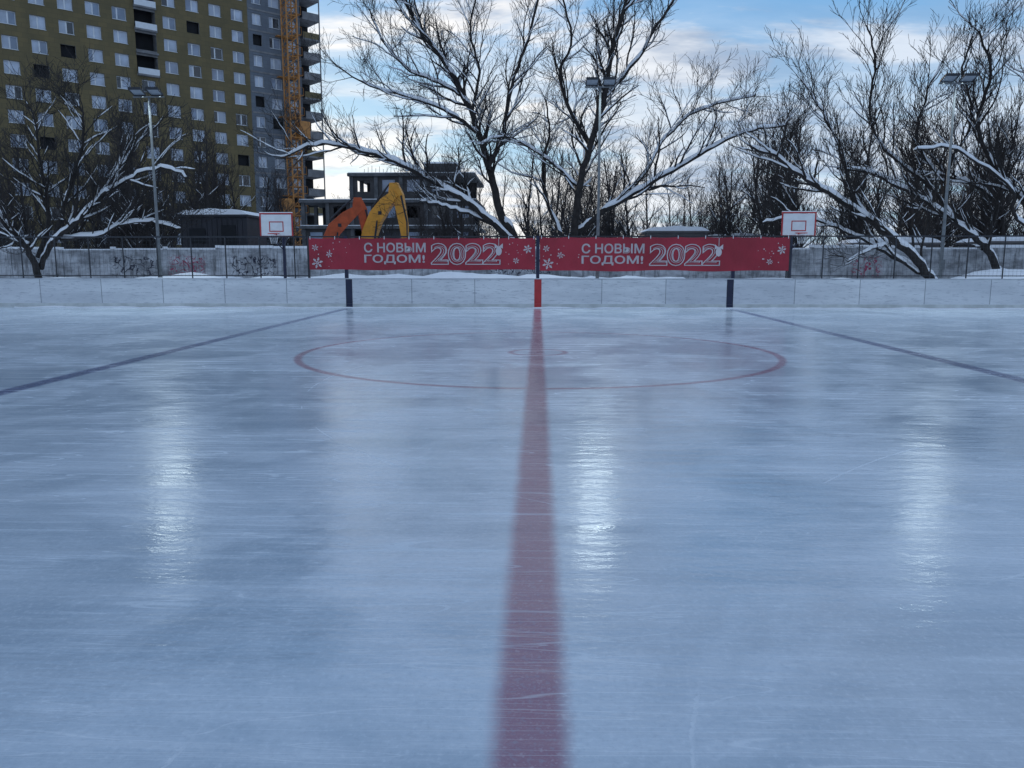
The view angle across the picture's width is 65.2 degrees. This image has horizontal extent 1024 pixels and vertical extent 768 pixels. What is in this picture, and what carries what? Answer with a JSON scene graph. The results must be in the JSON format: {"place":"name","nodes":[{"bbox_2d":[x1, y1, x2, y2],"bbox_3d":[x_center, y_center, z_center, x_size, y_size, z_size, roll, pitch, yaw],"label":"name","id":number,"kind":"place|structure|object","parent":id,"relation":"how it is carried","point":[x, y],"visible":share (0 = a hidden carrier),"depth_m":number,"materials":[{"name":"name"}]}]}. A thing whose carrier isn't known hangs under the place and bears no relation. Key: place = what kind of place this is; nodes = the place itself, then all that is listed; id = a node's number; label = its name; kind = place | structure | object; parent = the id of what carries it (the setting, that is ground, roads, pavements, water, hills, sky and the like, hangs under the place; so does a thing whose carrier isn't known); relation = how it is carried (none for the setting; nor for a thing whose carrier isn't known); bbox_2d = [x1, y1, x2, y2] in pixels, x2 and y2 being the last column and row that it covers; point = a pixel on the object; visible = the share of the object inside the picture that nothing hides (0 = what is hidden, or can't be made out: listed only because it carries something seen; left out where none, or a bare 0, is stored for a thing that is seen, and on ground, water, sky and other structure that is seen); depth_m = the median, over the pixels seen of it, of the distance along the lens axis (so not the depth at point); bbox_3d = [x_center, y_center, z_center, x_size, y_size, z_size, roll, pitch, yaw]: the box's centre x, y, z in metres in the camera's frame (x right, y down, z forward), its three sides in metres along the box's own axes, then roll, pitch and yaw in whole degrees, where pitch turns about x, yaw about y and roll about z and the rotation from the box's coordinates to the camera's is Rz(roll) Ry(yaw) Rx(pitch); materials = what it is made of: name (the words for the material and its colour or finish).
{"place":"outdoors","nodes":[
{"label":"outdoors","id":0,"kind":"place"},
{"bbox_2d":[298,162,485,245],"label":"unfinished block","id":1,"kind":"structure","parent":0,"point":[376,183],"depth_m":96.87,"materials":[{"name":"concrete"}]},
{"bbox_2d":[0,307,1023,767],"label":"ice rink","id":2,"kind":"structure","parent":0,"point":[510,537],"depth_m":5.27,"materials":[{"name":"white ice"}]},
{"bbox_2d":[307,0,1023,247],"label":"sky","id":3,"kind":"structure","parent":0,"point":[693,27],"materials":[{"name":"blue"}]},
{"label":"snowy ground","id":4,"kind":"structure","parent":0,"visible":0},
{"bbox_2d":[0,45,249,277],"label":"apple tree","id":5,"kind":"object","parent":4,"relation":"on","point":[7,228],"visible":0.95,"depth_m":38.03,"materials":[{"name":"brown plant"}]},
{"bbox_2d":[127,86,163,277],"bbox_3d":[-14.763,-7.627,32.952,1.280,8.745,0.663,0,9,2],"label":"floodlight pole","id":6,"kind":"object","parent":4,"relation":"on","point":[152,91],"visible":0.95,"depth_m":32.73,"materials":[{"name":"metal"}]},
{"bbox_2d":[0,0,325,248],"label":"apartment tower","id":7,"kind":"structure","parent":4,"relation":"on","point":[220,61],"depth_m":114.45,"materials":[{"name":"concrete"}]},
{"bbox_2d":[0,0,301,245],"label":"windows","id":8,"kind":"structure","parent":7,"relation":"in","point":[6,17],"depth_m":114.26,"materials":[{"name":"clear glass"}]},
{"bbox_2d":[178,208,266,247],"bbox_3d":[-18.276,-8.538,51.168,4.400,5.054,3.900,0,9,2],"label":"site cabin","id":9,"kind":"object","parent":4,"relation":"on","point":[231,222],"visible":0.48,"depth_m":49.24,"materials":[{"name":"metal"}]},
{"bbox_2d":[259,212,292,277],"bbox_3d":[-9.756,-5.223,33.470,1.214,3.835,1.214,-8,12,-43],"label":"basketball hoop","id":10,"kind":"object","parent":4,"relation":"on","point":[276,225],"visible":0.91,"depth_m":33.12,"materials":[{"name":"white paint"}]},
{"bbox_2d":[275,0,310,245],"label":"construction hoist","id":11,"kind":"object","parent":4,"relation":"on","point":[305,125],"visible":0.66,"depth_m":124.41,"materials":[{"name":"paint"}]},
{"bbox_2d":[322,197,367,238],"bbox_3d":[-13.938,-10.671,60.032,7.348,6.600,2.700,-3,9,-18],"label":"excavator","id":12,"kind":"object","parent":4,"relation":"on","point":[339,224],"visible":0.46,"depth_m":60.00,"materials":[{"name":"paint"}]},
{"bbox_2d":[361,183,408,238],"bbox_3d":[-11.078,-11.290,60.667,7.365,7.632,2.862,2,9,12],"label":"excavator","id":13,"kind":"object","parent":4,"relation":"on","point":[375,219],"visible":0.28,"depth_m":59.80,"materials":[{"name":"paint"}]},
{"bbox_2d":[232,0,573,237],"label":"maple tree","id":14,"kind":"object","parent":4,"relation":"on","point":[504,226],"visible":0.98,"depth_m":46.23,"materials":[{"name":"brown plant"}]},
{"bbox_2d":[0,58,1023,248],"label":"distant bare trees","id":15,"kind":"object","parent":4,"relation":"on","point":[611,224],"visible":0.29,"depth_m":61.99,"materials":[{"name":"brown plant"}]},
{"bbox_2d":[0,277,1023,308],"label":"rink boards","id":16,"kind":"object","parent":4,"relation":"on","point":[649,293],"visible":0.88,"depth_m":31.43,"materials":[{"name":"plastic"}]},
{"bbox_2d":[0,245,1023,278],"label":"concrete wall","id":17,"kind":"structure","parent":4,"relation":"on","point":[801,256],"depth_m":44.82,"materials":[{"name":"grey concrete"}]},
{"bbox_2d":[0,235,1023,278],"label":"rink fence","id":18,"kind":"object","parent":4,"relation":"on","point":[787,274],"visible":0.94,"depth_m":31.65,"materials":[{"name":"metal"}]},
{"bbox_2d":[309,236,534,269],"bbox_3d":[-3.553,-5.136,31.444,8.930,1.326,0.034,0,9,2],"label":"new year banner","id":19,"kind":"object","parent":18,"relation":"attached to","point":[458,253],"visible":1,"depth_m":31.46,"materials":[{"name":"fabric"}]},
{"bbox_2d":[540,235,789,271],"bbox_3d":[5.917,-5.080,31.142,9.660,1.386,0.034,0,9,2],"label":"new year banner","id":20,"kind":"object","parent":18,"relation":"attached to","point":[705,253],"visible":1,"depth_m":31.15,"materials":[{"name":"fabric"}]},
{"bbox_2d":[138,268,1023,278],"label":"snow bank","id":21,"kind":"structure","parent":4,"relation":"on","point":[992,274],"depth_m":36.37,"materials":[{"name":"white snow"}]},
{"bbox_2d":[585,76,615,277],"bbox_3d":[3.534,-7.716,32.540,1.240,9.045,0.663,0,9,2],"label":"floodlight pole","id":22,"kind":"object","parent":4,"relation":"on","point":[593,81],"visible":0.88,"depth_m":32.23,"materials":[{"name":"metal"}]},
{"bbox_2d":[441,0,842,237],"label":"maple tree","id":23,"kind":"object","parent":4,"relation":"on","point":[631,191],"visible":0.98,"depth_m":45.96,"materials":[{"name":"brown plant"}]},
{"bbox_2d":[638,226,709,237],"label":"garage","id":24,"kind":"structure","parent":4,"relation":"on","point":[677,231],"depth_m":60.43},
{"bbox_2d":[708,233,775,237],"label":"garage","id":25,"kind":"structure","parent":4,"relation":"on","point":[732,235],"depth_m":64.21,"materials":[{"name":"metal"}]},
{"bbox_2d":[781,211,816,277],"bbox_3d":[11.633,-5.118,32.783,1.214,3.835,1.214,-8,12,-43],"label":"basketball hoop","id":26,"kind":"object","parent":4,"relation":"on","point":[798,224],"visible":0.93,"depth_m":32.43,"materials":[{"name":"white paint"}]},
{"bbox_2d":[715,23,942,278],"bbox_3d":[15.358,-10.856,38.750,12.124,13.834,7.705,0,9,2],"label":"leaning willow tree","id":27,"kind":"object","parent":4,"relation":"on","point":[871,217],"visible":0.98,"depth_m":38.41,"materials":[{"name":"brown plant"}]},
{"bbox_2d":[836,237,940,246],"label":"garage","id":28,"kind":"structure","parent":4,"relation":"on","point":[909,241],"depth_m":50.79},
{"bbox_2d":[813,0,1020,268],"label":"leaning willow tree","id":29,"kind":"object","parent":4,"relation":"on","point":[965,227],"visible":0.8,"depth_m":40.70,"materials":[{"name":"brown plant"}]},
{"bbox_2d":[892,0,1023,225],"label":"willow tree","id":30,"kind":"object","parent":4,"relation":"on","point":[1007,182],"visible":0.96,"depth_m":39.58,"materials":[{"name":"brown plant"}]},
{"bbox_2d":[938,72,978,278],"bbox_3d":[17.420,-7.618,31.896,1.320,9.045,0.663,0,9,2],"label":"floodlight pole","id":31,"kind":"object","parent":4,"relation":"on","point":[948,78],"visible":0.93,"depth_m":31.72,"materials":[{"name":"metal"}]},
{"bbox_2d":[955,237,1023,246],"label":"garage","id":32,"kind":"structure","parent":4,"relation":"on","point":[1009,240],"depth_m":51.04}
]}

